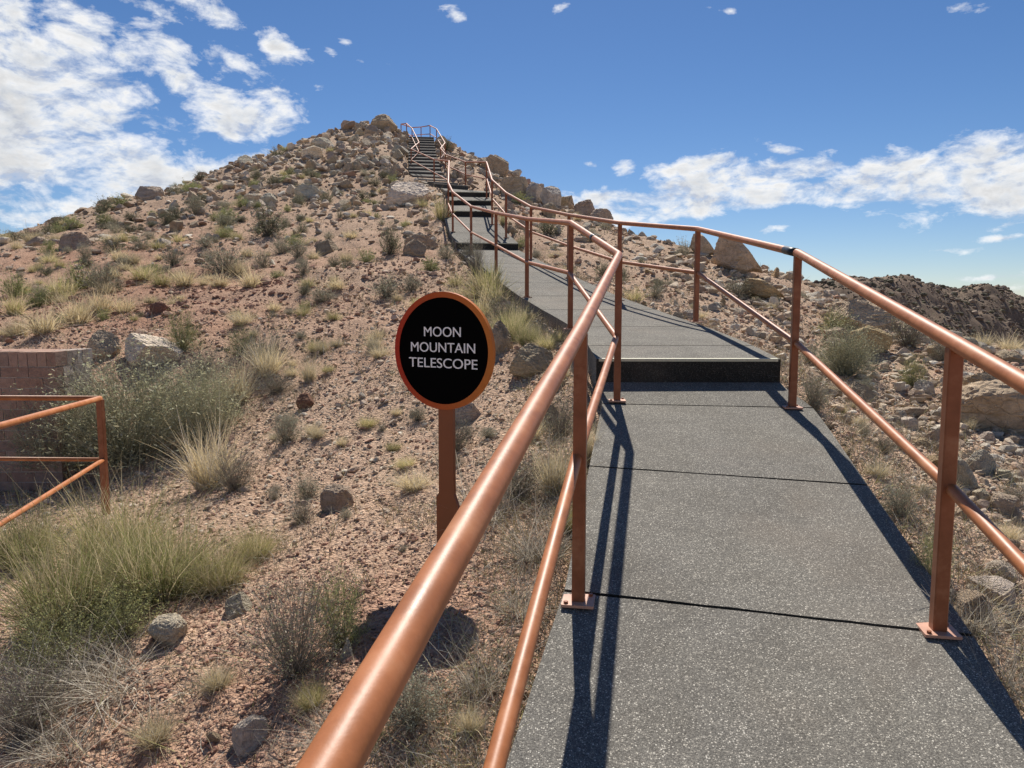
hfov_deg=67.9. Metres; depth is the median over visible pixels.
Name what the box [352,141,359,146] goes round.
boulder
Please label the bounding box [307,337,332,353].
grass tuft
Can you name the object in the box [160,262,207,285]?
grass tuft
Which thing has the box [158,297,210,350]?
shrub
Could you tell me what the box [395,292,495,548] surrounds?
sign
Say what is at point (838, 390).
rock
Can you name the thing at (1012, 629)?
rock
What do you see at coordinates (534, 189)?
boulder
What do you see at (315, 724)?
grass tuft
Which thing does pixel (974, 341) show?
rock
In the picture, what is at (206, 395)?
shrub
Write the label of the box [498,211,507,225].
grass tuft
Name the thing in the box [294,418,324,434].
grass tuft
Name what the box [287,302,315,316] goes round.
grass tuft
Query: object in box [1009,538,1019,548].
rock
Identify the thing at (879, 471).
grass tuft
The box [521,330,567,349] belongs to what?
grass tuft
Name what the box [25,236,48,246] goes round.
boulder
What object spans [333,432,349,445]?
grass tuft
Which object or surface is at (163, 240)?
boulder
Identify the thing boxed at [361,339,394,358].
grass tuft
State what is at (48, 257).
grass tuft
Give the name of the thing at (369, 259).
shrub
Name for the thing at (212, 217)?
shrub
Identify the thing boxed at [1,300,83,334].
grass tuft
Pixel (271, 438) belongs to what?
grass tuft
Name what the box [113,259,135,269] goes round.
grass tuft
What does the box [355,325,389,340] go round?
grass tuft
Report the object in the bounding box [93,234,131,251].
shrub
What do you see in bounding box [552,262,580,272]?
grass tuft
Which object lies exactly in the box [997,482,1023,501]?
shrub
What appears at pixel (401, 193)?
boulder
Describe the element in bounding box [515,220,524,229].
boulder
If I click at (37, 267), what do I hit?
grass tuft
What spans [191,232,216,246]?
shrub
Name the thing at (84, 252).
shrub
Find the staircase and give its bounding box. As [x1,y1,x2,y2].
[408,136,467,189]
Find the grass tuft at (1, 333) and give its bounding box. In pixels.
[0,325,17,335]
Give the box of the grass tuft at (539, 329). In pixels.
[521,321,550,337]
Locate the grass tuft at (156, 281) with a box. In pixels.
[126,264,177,285]
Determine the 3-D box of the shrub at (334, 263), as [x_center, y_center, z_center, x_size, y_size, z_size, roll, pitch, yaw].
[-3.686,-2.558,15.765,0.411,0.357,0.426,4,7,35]
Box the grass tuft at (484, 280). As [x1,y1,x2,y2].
[465,269,511,293]
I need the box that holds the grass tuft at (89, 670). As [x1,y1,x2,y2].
[0,604,195,739]
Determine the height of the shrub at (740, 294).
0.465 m
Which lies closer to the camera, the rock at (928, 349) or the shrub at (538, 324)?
the shrub at (538, 324)
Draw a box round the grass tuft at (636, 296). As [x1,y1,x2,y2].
[622,283,652,301]
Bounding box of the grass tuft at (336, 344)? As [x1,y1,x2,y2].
[325,331,356,346]
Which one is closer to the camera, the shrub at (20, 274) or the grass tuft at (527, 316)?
the grass tuft at (527, 316)
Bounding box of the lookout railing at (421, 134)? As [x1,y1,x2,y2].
[401,123,429,136]
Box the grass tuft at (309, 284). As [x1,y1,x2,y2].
[296,272,317,286]
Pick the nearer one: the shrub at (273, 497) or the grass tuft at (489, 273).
the shrub at (273, 497)
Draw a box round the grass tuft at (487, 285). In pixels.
[466,270,521,303]
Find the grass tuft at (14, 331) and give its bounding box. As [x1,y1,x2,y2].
[1,312,40,337]
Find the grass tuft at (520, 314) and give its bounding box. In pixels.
[499,302,540,323]
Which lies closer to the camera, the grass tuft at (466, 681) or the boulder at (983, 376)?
the grass tuft at (466, 681)
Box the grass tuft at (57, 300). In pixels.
[49,287,72,302]
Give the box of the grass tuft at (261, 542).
[192,498,307,563]
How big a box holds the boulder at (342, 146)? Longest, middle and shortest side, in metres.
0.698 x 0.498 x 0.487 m
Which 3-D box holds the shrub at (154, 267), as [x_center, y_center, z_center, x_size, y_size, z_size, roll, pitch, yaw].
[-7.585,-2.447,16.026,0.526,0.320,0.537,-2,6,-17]
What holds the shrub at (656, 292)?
on the ground
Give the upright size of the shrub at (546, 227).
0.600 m
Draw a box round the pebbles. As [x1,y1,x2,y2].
[0,130,1023,767]
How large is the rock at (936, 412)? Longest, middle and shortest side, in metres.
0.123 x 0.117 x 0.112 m
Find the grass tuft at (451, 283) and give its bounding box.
[438,268,469,286]
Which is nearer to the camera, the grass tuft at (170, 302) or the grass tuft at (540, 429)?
the grass tuft at (540, 429)
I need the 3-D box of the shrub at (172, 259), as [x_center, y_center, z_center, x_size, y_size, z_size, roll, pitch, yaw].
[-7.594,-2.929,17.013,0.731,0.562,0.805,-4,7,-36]
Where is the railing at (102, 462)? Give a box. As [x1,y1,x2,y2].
[0,395,110,526]
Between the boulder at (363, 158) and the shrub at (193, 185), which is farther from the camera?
the boulder at (363, 158)
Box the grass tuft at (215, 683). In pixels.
[165,644,252,702]
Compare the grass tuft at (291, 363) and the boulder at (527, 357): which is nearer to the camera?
the boulder at (527, 357)
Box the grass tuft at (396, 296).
[387,292,405,300]
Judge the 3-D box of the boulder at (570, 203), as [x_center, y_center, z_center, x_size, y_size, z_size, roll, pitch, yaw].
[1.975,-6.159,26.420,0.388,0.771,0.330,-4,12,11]
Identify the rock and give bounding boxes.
[673,312,683,318]
[682,310,692,319]
[771,267,778,277]
[822,389,838,396]
[823,327,847,338]
[825,422,834,429]
[827,386,841,397]
[896,410,906,416]
[907,390,914,397]
[911,437,936,450]
[924,428,939,442]
[926,344,944,355]
[926,455,938,466]
[929,410,940,417]
[949,588,955,599]
[953,589,992,618]
[954,508,970,521]
[960,453,969,458]
[962,619,979,634]
[963,429,970,436]
[964,337,978,345]
[965,575,1014,608]
[972,488,990,500]
[978,431,994,441]
[995,350,1022,363]
[997,469,1014,483]
[1003,434,1019,443]
[1004,430,1014,435]
[1004,621,1017,635]
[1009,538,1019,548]
[1010,507,1021,517]
[1011,516,1023,529]
[1014,475,1023,482]
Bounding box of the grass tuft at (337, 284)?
[313,274,351,288]
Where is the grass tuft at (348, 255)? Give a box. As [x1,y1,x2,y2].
[336,248,359,261]
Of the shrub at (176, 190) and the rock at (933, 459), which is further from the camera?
the shrub at (176, 190)
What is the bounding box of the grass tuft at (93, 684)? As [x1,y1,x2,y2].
[0,598,227,757]
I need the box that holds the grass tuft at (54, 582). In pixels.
[0,470,230,675]
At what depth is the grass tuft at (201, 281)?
14.78 m
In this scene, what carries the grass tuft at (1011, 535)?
on the ground
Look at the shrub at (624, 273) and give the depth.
14.58 m
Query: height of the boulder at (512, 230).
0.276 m
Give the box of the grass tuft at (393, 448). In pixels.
[380,437,405,451]
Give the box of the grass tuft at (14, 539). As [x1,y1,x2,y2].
[0,475,94,573]
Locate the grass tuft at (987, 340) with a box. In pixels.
[966,326,1004,345]
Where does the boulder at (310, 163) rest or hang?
on the ground
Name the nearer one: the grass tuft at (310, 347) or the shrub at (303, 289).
the grass tuft at (310, 347)
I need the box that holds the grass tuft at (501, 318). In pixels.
[487,302,530,327]
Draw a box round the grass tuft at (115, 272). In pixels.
[98,265,123,278]
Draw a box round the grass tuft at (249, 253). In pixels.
[235,245,259,256]
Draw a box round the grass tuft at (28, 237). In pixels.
[8,220,49,242]
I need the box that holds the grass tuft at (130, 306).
[102,279,143,313]
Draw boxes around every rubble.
[0,121,1023,584]
[806,274,1023,346]
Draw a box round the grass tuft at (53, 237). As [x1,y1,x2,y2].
[46,230,63,238]
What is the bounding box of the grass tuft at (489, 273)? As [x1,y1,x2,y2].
[474,255,510,288]
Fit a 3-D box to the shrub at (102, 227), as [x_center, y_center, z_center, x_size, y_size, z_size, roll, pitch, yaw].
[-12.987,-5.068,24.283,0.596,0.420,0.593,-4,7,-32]
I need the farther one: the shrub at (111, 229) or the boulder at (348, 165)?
the boulder at (348, 165)
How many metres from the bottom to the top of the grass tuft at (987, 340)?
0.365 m
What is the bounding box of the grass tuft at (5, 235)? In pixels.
[0,229,16,241]
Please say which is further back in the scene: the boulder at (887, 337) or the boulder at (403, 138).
the boulder at (403, 138)
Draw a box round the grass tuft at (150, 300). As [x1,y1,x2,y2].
[132,291,165,303]
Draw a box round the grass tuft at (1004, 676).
[931,605,1023,713]
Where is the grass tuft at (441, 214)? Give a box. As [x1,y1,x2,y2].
[427,187,455,220]
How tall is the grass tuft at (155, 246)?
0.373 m
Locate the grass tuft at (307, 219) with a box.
[303,214,312,221]
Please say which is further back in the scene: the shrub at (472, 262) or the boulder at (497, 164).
the boulder at (497, 164)
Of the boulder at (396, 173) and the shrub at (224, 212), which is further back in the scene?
the boulder at (396, 173)
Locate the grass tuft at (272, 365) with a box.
[219,330,296,378]
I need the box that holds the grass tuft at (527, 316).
[516,307,540,319]
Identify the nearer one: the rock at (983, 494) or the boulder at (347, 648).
the boulder at (347, 648)
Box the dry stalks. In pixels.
[0,196,1023,767]
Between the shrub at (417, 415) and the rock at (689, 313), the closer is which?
the shrub at (417, 415)
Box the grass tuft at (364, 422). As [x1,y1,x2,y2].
[350,412,386,429]
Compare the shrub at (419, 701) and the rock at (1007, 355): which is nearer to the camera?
the shrub at (419, 701)
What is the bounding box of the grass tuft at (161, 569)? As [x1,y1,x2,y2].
[20,463,279,644]
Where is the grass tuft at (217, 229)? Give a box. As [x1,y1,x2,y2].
[207,221,236,236]
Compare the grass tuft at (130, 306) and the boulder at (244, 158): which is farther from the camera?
the boulder at (244, 158)
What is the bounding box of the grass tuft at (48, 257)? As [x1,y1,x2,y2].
[35,250,67,261]
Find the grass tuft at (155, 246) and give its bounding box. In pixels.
[139,238,168,249]
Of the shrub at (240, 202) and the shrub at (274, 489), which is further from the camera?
the shrub at (240, 202)
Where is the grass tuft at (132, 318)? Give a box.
[126,312,140,320]
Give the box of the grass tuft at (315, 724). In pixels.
[229,671,380,767]
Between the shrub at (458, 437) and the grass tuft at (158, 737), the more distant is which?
the shrub at (458, 437)
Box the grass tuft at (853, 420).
[849,410,869,425]
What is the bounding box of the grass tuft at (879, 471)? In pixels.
[857,454,906,481]
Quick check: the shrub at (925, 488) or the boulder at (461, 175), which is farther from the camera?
the boulder at (461, 175)
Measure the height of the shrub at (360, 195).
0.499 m
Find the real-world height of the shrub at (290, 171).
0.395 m
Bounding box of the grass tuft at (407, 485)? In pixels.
[353,459,438,500]
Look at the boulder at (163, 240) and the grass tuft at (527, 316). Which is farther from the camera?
the boulder at (163, 240)
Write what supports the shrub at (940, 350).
on the ground
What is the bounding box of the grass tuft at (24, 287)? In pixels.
[3,278,36,292]
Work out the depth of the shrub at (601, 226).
23.24 m
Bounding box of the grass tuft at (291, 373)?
[277,363,300,376]
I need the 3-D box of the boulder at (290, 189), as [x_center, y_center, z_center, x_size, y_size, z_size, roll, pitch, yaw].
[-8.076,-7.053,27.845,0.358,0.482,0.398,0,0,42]
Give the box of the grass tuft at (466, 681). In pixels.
[424,615,533,715]
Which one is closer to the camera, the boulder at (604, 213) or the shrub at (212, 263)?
the shrub at (212, 263)
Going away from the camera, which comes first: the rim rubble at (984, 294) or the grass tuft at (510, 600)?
the grass tuft at (510, 600)
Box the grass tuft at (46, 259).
[39,251,63,262]
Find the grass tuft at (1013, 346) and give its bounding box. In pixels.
[992,330,1023,349]
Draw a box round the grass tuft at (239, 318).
[210,301,265,324]
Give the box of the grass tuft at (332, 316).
[316,305,340,320]
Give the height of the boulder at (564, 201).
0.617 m
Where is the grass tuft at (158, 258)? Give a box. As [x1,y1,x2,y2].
[151,251,164,259]
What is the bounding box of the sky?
[0,0,1023,296]
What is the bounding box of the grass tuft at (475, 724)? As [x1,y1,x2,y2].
[430,687,491,743]
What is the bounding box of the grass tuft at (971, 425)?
[962,413,987,431]
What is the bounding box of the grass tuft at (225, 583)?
[140,505,315,607]
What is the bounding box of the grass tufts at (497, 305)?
[481,282,535,323]
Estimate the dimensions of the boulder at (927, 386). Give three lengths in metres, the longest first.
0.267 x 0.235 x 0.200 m
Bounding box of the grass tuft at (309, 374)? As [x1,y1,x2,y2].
[283,346,326,382]
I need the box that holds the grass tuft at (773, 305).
[764,298,778,308]
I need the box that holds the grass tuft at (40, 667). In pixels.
[0,594,137,744]
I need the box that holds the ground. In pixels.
[0,124,1023,767]
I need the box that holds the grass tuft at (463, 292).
[443,277,484,299]
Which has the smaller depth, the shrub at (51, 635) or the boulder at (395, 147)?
the shrub at (51, 635)
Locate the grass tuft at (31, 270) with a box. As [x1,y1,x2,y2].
[27,263,35,271]
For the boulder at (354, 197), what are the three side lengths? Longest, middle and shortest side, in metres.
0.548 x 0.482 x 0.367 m
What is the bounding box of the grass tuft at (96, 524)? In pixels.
[0,440,248,593]
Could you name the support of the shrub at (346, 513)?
on the ground
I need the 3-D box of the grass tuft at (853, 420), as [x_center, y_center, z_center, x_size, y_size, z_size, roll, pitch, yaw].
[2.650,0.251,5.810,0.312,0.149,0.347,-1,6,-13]
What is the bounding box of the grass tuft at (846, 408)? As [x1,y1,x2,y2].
[841,397,851,413]
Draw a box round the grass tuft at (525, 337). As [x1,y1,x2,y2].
[504,312,553,345]
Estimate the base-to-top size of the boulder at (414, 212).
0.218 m
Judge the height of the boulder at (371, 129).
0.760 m
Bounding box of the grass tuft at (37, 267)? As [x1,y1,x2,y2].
[26,257,45,270]
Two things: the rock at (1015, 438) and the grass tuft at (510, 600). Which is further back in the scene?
the rock at (1015, 438)
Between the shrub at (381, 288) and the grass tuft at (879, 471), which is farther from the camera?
the shrub at (381, 288)
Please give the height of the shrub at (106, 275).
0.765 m
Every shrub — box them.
[0,272,31,296]
[0,319,245,475]
[0,361,125,477]
[0,584,121,694]
[0,621,116,765]
[1,230,26,239]
[15,269,26,276]
[16,284,54,306]
[28,279,49,296]
[35,223,54,233]
[36,263,56,274]
[37,238,60,255]
[48,215,61,224]
[50,222,66,233]
[57,258,101,288]
[58,216,84,228]
[61,245,72,252]
[62,211,77,222]
[66,254,125,288]
[73,236,94,258]
[73,255,94,265]
[76,567,174,656]
[91,206,105,213]
[92,195,114,210]
[92,211,111,223]
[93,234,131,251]
[95,306,111,320]
[97,219,109,229]
[104,222,123,233]
[106,192,131,207]
[108,215,119,225]
[112,280,126,289]
[113,339,257,448]
[114,255,130,265]
[117,222,138,232]
[121,211,144,220]
[125,237,153,249]
[135,224,144,230]
[140,229,154,238]
[142,261,163,274]
[143,219,157,226]
[155,209,177,222]
[158,242,190,264]
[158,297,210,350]
[161,262,173,270]
[164,183,186,194]
[164,201,182,218]
[176,336,231,380]
[178,193,211,214]
[180,177,199,191]
[180,181,202,191]
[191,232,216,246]
[192,170,206,180]
[192,191,207,202]
[197,237,260,272]
[198,248,216,258]
[202,419,272,491]
[204,522,375,694]
[207,208,216,220]
[214,181,222,189]
[214,206,238,220]
[214,211,242,226]
[216,211,234,226]
[217,226,236,236]
[218,199,233,207]
[221,323,256,355]
[227,313,294,365]
[232,195,247,206]
[233,212,248,221]
[246,199,291,236]
[246,242,274,267]
[247,167,262,178]
[247,175,259,186]
[248,199,262,207]
[248,367,309,397]
[262,171,282,184]
[264,402,305,446]
[266,486,283,499]
[267,144,286,156]
[268,482,286,492]
[270,232,293,253]
[270,269,285,277]
[277,213,291,227]
[278,411,298,427]
[278,493,317,526]
[279,171,293,181]
[281,204,292,211]
[282,307,295,314]
[283,231,306,245]
[284,167,295,174]
[286,236,315,257]
[287,194,306,205]
[289,471,322,499]
[290,256,313,274]
[290,550,378,658]
[294,213,302,221]
[294,222,307,232]
[295,281,312,294]
[295,328,309,338]
[297,301,311,310]
[301,166,309,175]
[301,281,341,302]
[303,165,319,179]
[317,189,334,203]
[323,229,335,238]
[324,255,343,266]
[335,208,342,218]
[339,200,351,210]
[340,256,354,267]
[340,504,354,519]
[354,246,375,261]
[356,189,370,199]
[359,168,368,175]
[363,267,404,296]
[366,339,377,351]
[368,174,382,185]
[375,214,404,254]
[375,421,386,430]
[377,170,387,177]
[385,658,452,748]
[387,171,397,183]
[393,543,408,551]
[398,271,425,291]
[403,404,427,421]
[417,257,439,270]
[431,406,481,452]
[432,241,458,258]
[441,134,452,150]
[456,454,467,465]
[457,240,478,259]
[457,437,567,510]
[461,229,487,277]
[463,424,474,434]
[474,425,500,438]
[511,191,530,203]
[516,235,524,247]
[524,317,549,333]
[532,216,564,235]
[532,246,542,257]
[536,390,572,441]
[549,243,560,250]
[592,259,608,275]
[596,222,610,229]
[613,264,633,280]
[646,281,663,297]
[652,275,666,285]
[673,235,694,256]
[718,273,757,297]
[798,367,831,409]
[801,342,820,362]
[811,306,897,377]
[816,307,857,333]
[850,372,879,393]
[856,418,873,437]
[870,431,901,453]
[876,475,925,517]
[880,301,952,347]
[889,352,931,385]
[890,433,921,449]
[908,519,964,579]
[916,324,972,361]
[917,483,935,494]
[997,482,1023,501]
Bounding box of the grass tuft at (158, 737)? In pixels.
[102,688,198,763]
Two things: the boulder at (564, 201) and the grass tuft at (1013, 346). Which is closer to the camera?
the grass tuft at (1013, 346)
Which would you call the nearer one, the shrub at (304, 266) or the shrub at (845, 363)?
the shrub at (845, 363)
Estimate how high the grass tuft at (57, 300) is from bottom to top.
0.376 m
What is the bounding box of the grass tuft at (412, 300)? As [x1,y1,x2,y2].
[402,295,420,306]
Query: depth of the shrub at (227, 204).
26.07 m
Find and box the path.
[439,188,1023,767]
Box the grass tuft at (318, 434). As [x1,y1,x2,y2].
[303,421,329,438]
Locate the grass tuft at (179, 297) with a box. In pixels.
[174,291,187,299]
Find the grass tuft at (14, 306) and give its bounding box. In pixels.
[0,286,36,314]
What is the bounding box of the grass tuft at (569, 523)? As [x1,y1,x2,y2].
[535,489,602,538]
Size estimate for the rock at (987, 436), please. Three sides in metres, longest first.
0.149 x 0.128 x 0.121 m
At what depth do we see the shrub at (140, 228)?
23.25 m
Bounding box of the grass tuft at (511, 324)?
[481,294,538,341]
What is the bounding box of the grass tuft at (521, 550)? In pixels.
[453,478,617,584]
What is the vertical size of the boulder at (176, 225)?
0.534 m
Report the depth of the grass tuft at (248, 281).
14.00 m
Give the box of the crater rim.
[814,274,1023,347]
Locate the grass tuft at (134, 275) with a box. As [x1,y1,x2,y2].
[114,255,166,279]
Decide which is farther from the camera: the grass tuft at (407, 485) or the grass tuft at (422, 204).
the grass tuft at (422, 204)
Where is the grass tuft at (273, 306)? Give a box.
[259,299,289,310]
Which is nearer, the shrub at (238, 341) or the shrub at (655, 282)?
the shrub at (238, 341)
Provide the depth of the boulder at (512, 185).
26.55 m
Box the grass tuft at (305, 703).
[270,662,347,719]
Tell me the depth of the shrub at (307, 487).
5.62 m
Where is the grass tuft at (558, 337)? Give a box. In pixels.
[549,327,570,341]
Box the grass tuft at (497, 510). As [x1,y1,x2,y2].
[376,435,571,537]
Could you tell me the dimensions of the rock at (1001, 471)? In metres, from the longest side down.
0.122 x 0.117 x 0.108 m
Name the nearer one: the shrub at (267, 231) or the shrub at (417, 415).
the shrub at (417, 415)
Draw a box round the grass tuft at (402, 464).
[385,448,421,470]
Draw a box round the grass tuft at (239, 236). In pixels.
[218,231,245,239]
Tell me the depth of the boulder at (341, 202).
25.78 m
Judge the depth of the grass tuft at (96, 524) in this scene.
4.69 m
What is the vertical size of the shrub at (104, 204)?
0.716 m
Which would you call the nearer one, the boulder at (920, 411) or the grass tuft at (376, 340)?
the boulder at (920, 411)
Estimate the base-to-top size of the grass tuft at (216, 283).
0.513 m
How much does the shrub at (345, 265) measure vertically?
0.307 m
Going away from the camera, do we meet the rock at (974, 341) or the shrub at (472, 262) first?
the rock at (974, 341)
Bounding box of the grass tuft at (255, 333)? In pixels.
[246,326,260,336]
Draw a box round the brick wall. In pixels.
[0,348,92,490]
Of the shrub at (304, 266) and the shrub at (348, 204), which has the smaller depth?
the shrub at (304, 266)
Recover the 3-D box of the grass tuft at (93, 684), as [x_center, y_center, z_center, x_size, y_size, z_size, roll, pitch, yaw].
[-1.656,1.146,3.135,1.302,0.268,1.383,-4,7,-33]
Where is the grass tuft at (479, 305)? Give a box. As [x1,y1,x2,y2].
[440,283,498,315]
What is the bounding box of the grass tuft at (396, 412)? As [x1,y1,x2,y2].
[387,407,404,415]
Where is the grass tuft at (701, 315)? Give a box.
[691,308,712,317]
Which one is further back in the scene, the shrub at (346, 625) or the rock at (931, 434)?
the rock at (931, 434)
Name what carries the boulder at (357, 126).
on the ground
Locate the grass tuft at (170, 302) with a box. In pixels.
[162,295,182,304]
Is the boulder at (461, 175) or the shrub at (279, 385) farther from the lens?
the boulder at (461, 175)
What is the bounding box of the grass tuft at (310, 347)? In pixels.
[297,333,332,351]
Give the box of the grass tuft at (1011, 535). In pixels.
[988,508,1023,546]
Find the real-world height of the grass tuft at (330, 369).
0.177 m
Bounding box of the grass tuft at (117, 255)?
[103,245,132,260]
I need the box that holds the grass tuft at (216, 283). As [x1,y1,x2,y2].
[199,267,238,286]
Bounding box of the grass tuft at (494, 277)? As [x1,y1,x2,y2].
[438,250,522,297]
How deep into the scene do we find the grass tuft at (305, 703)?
2.72 m
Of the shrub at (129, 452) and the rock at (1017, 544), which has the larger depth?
the shrub at (129, 452)
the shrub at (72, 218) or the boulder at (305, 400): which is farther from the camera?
the shrub at (72, 218)
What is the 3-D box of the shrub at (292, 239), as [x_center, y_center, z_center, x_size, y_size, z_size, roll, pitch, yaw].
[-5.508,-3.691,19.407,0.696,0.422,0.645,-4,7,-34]
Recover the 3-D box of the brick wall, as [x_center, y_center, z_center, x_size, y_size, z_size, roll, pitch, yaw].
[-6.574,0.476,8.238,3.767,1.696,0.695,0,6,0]
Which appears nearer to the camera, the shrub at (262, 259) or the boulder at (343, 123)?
the shrub at (262, 259)
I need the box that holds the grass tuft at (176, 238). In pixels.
[171,231,188,241]
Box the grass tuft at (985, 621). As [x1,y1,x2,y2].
[884,555,1023,653]
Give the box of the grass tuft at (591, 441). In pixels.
[567,413,603,465]
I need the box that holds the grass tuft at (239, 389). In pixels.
[195,344,279,410]
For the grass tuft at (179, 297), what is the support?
on the ground
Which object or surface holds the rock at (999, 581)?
on the ground
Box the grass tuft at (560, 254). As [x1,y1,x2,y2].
[544,248,565,258]
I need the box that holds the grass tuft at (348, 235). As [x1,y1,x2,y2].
[338,227,364,238]
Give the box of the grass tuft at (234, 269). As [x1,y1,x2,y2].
[219,255,257,274]
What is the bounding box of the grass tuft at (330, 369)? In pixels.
[318,362,338,372]
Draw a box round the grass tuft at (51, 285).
[30,278,65,290]
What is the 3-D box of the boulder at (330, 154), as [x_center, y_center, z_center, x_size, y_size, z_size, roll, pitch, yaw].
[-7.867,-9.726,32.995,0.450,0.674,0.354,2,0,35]
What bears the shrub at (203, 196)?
on the ground
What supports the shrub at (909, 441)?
on the ground
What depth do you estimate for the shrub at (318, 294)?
12.74 m
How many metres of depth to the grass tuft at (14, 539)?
5.07 m
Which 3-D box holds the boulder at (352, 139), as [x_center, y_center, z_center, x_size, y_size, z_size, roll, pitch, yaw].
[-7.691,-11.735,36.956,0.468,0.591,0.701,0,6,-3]
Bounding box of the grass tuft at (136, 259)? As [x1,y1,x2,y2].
[121,249,149,262]
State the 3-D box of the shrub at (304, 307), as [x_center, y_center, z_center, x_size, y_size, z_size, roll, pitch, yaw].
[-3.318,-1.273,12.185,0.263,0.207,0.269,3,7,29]
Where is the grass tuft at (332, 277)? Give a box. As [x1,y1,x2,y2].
[327,273,342,280]
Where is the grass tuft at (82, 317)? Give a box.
[46,288,118,325]
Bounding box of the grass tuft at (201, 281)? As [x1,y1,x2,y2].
[195,273,211,284]
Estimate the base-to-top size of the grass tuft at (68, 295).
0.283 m
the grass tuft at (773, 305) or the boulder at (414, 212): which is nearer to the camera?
the grass tuft at (773, 305)
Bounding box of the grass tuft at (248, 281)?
[221,263,278,286]
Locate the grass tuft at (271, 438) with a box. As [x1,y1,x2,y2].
[265,431,276,440]
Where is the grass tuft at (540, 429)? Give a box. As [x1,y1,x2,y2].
[493,405,567,442]
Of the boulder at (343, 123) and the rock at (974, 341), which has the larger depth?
the boulder at (343, 123)
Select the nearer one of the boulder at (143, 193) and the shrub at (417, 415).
the shrub at (417, 415)
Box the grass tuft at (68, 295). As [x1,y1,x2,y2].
[53,288,75,300]
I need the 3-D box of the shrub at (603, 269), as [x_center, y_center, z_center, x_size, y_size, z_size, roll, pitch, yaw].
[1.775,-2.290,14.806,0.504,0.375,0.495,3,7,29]
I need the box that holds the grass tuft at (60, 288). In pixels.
[36,263,90,296]
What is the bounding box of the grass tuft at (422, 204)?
[412,197,429,206]
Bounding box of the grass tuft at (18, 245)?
[3,236,31,249]
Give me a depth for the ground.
6.49 m
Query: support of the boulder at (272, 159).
on the ground
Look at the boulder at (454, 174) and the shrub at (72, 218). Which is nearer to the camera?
the shrub at (72, 218)
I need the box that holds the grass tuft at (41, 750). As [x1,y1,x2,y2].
[0,619,182,767]
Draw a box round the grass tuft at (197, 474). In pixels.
[144,394,272,505]
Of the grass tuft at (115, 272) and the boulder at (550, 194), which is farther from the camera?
the boulder at (550, 194)
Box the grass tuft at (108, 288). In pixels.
[92,280,126,292]
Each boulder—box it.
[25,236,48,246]
[58,232,92,250]
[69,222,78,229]
[86,330,120,359]
[114,204,126,210]
[124,333,183,365]
[135,186,163,200]
[147,613,187,645]
[149,301,170,313]
[156,238,170,246]
[161,233,170,240]
[169,219,183,230]
[188,190,197,197]
[190,221,197,226]
[195,206,205,214]
[206,196,212,202]
[206,731,220,742]
[224,592,252,618]
[231,714,268,757]
[238,155,252,165]
[240,161,251,169]
[244,193,260,202]
[260,193,278,203]
[267,156,279,163]
[268,201,275,210]
[286,184,294,193]
[290,179,297,183]
[294,184,320,199]
[296,392,313,408]
[301,145,322,158]
[305,159,316,170]
[311,137,333,148]
[315,239,338,254]
[320,484,353,512]
[327,152,333,158]
[327,155,338,162]
[329,163,335,168]
[337,143,346,149]
[338,199,350,207]
[340,179,352,187]
[340,638,352,660]
[341,120,347,128]
[343,162,352,171]
[345,148,351,153]
[349,136,357,144]
[350,195,357,203]
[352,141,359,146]
[352,161,360,169]
[354,122,362,130]
[355,128,364,135]
[356,155,367,162]
[361,138,370,146]
[364,124,378,135]
[365,160,374,166]
[370,114,397,132]
[372,203,379,209]
[374,160,380,166]
[378,155,391,161]
[380,158,391,166]
[384,126,390,131]
[386,182,429,205]
[388,167,401,176]
[391,145,400,151]
[392,149,403,158]
[399,135,406,142]
[403,239,426,256]
[404,232,438,249]
[411,210,419,214]
[451,170,457,177]
[455,402,481,424]
[458,168,470,179]
[466,159,474,167]
[467,179,473,184]
[480,157,486,166]
[485,154,508,177]
[492,320,512,354]
[500,176,527,198]
[504,200,514,208]
[508,210,517,214]
[509,343,552,377]
[510,171,517,176]
[510,226,516,234]
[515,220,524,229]
[520,199,533,209]
[525,182,542,202]
[540,186,561,206]
[541,203,556,217]
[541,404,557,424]
[561,196,568,205]
[567,195,573,209]
[573,199,594,215]
[590,208,613,223]
[690,233,713,254]
[712,237,762,273]
[741,278,783,298]
[828,298,897,329]
[849,325,892,353]
[850,382,875,402]
[893,407,928,416]
[898,416,918,430]
[913,379,934,394]
[956,457,977,488]
[960,379,1023,434]
[963,372,997,385]
[966,449,995,474]
[985,560,1017,582]
[990,492,1019,516]
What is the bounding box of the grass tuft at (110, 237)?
[93,233,120,241]
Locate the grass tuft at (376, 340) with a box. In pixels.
[350,331,391,348]
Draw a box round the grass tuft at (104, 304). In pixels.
[71,276,123,312]
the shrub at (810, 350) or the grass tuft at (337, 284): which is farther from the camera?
the grass tuft at (337, 284)
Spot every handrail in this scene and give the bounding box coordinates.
[295,123,625,767]
[430,125,1023,639]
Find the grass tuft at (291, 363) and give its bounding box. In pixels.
[285,356,299,367]
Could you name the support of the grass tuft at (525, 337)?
on the ground
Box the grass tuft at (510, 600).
[450,545,577,642]
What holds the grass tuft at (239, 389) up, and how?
on the ground
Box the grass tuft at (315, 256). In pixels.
[300,249,326,258]
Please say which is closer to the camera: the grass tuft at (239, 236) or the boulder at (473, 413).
the boulder at (473, 413)
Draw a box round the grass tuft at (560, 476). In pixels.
[514,410,604,507]
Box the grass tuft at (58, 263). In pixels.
[50,256,66,267]
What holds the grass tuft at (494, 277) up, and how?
on the ground
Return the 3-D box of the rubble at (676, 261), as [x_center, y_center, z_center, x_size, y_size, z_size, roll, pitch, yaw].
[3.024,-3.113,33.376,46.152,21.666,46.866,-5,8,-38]
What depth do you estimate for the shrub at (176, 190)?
29.20 m
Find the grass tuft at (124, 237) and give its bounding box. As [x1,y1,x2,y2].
[116,229,133,241]
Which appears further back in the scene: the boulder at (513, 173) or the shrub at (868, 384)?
the boulder at (513, 173)
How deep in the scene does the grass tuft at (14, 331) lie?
11.11 m

